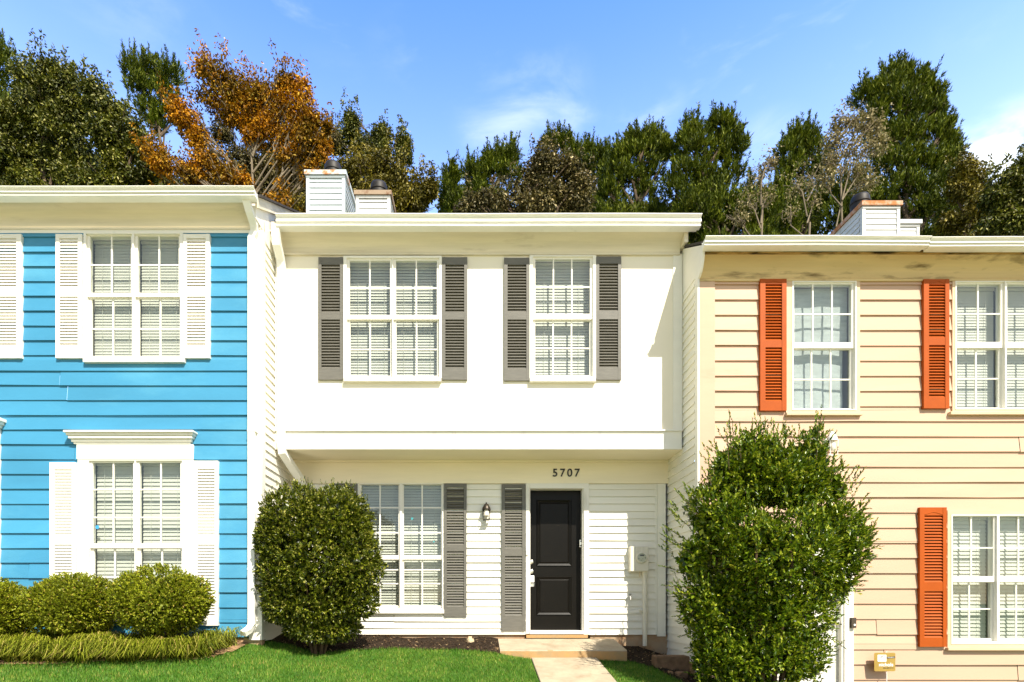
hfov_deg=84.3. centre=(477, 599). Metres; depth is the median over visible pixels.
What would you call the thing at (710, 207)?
pine tree
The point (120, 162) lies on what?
broadleaf tree
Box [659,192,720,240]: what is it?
broadleaf tree
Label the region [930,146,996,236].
broadleaf tree
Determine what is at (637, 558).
electric meter
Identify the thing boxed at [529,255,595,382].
window
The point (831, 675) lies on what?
door
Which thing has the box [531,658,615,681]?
path
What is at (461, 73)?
sky
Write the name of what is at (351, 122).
broadleaf tree
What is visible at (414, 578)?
window
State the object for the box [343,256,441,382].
window
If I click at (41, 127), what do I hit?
broadleaf tree
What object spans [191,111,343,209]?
broadleaf tree
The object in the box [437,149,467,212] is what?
pine tree
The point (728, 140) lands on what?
pine tree
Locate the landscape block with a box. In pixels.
[652,655,689,670]
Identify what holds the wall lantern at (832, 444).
attached to the townhouse at (886, 337)
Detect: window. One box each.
[78,460,221,621]
[83,233,185,363]
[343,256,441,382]
[358,483,443,613]
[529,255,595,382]
[785,281,862,415]
[945,510,1023,650]
[948,281,1023,415]
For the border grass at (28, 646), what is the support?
on the planting bed at (232, 648)
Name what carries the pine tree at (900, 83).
on the ground at (310, 662)
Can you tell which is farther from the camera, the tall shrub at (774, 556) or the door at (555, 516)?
the door at (555, 516)
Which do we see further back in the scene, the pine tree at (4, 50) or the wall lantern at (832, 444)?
the pine tree at (4, 50)
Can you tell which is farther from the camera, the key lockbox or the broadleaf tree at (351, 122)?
the broadleaf tree at (351, 122)
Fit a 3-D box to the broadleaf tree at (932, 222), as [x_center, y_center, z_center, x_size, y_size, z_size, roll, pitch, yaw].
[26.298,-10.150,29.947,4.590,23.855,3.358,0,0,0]
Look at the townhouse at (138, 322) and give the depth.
7.04 m
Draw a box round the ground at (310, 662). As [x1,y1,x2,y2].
[0,623,1018,681]
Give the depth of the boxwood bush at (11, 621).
6.20 m
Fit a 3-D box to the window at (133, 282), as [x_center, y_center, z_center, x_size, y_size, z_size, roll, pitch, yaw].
[-4.269,-3.752,7.392,1.264,1.616,0.815,0,0,0]
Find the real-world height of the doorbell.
0.127 m
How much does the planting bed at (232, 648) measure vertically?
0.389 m
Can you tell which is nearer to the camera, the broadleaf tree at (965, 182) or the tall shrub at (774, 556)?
the tall shrub at (774, 556)
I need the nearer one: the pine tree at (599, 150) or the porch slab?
the porch slab
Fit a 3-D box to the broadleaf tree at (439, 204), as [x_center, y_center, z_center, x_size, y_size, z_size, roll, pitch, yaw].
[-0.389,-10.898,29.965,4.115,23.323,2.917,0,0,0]
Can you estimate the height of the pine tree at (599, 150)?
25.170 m
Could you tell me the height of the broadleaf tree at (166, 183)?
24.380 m
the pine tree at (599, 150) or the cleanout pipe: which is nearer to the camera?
the cleanout pipe
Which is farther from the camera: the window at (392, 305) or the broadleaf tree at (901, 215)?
the broadleaf tree at (901, 215)
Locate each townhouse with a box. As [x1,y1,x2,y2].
[0,159,384,645]
[270,179,701,654]
[589,192,1023,681]
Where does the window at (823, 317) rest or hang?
in the townhouse at (886, 337)
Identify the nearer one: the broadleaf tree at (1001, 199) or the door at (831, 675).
the door at (831, 675)
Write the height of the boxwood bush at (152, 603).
1.110 m
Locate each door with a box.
[530,491,580,629]
[777,548,839,681]
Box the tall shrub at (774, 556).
[658,404,882,681]
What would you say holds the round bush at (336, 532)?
on the planting bed at (435, 640)
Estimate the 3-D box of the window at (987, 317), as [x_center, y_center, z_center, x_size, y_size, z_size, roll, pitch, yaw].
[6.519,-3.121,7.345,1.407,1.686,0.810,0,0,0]
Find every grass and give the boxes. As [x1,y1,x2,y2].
[0,626,248,663]
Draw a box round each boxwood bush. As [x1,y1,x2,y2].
[0,577,37,637]
[15,571,115,636]
[106,562,216,637]
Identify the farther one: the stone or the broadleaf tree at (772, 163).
the broadleaf tree at (772, 163)
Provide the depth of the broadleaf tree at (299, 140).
19.80 m
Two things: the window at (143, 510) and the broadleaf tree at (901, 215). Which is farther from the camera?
the broadleaf tree at (901, 215)
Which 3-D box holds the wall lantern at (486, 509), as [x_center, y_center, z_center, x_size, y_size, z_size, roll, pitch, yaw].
[0.120,-1.261,8.021,0.123,0.262,0.135,0,0,0]
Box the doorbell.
[850,618,855,627]
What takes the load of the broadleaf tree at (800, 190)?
on the ground at (310, 662)
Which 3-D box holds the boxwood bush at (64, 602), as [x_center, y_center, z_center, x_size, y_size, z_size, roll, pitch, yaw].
[-4.640,0.154,6.478,1.034,0.982,1.016,0,0,0]
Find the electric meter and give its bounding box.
[628,546,647,645]
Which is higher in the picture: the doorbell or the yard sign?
the doorbell
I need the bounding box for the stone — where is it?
[674,671,687,678]
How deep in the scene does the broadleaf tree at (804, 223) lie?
29.30 m
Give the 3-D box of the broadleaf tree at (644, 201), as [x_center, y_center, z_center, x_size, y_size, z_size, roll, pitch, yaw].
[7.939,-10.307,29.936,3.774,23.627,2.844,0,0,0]
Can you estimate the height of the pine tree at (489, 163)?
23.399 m
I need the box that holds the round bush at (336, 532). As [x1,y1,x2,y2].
[251,476,388,654]
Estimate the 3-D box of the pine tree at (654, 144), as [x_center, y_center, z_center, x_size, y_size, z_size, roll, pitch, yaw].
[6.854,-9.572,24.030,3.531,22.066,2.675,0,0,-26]
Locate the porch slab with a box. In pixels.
[498,639,626,660]
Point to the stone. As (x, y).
(681, 674)
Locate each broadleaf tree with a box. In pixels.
[0,28,99,185]
[68,52,162,185]
[129,28,334,212]
[157,155,182,184]
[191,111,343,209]
[288,127,439,212]
[331,86,414,212]
[435,176,504,212]
[455,124,599,212]
[604,188,648,212]
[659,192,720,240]
[724,144,781,234]
[749,186,824,234]
[779,155,828,234]
[811,96,895,226]
[827,186,930,229]
[929,204,967,232]
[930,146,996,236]
[969,144,1023,235]
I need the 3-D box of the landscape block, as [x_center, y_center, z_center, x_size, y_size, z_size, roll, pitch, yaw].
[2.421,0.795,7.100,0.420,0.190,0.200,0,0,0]
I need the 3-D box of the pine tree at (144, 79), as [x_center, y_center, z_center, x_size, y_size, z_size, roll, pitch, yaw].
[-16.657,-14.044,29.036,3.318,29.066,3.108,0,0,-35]
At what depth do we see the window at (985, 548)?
7.12 m
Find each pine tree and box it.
[0,28,26,184]
[116,37,189,184]
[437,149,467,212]
[458,130,524,212]
[540,119,614,212]
[595,114,679,212]
[656,99,754,243]
[671,166,801,243]
[766,109,841,234]
[812,48,971,238]
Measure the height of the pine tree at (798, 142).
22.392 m
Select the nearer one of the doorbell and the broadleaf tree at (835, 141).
the doorbell
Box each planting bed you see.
[0,642,247,663]
[270,633,697,681]
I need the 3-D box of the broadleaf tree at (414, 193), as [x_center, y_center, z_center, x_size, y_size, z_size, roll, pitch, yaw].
[-4.020,-7.915,20.032,5.390,16.995,2.817,0,0,0]
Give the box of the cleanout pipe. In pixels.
[466,636,473,642]
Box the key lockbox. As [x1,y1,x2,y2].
[530,575,534,586]
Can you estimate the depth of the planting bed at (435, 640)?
7.60 m
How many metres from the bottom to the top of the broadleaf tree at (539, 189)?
17.539 m
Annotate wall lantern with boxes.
[482,502,490,520]
[823,431,838,456]
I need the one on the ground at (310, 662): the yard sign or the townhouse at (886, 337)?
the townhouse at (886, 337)
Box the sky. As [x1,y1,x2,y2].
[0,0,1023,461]
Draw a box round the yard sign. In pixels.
[874,651,894,681]
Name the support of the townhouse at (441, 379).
on the ground at (310, 662)

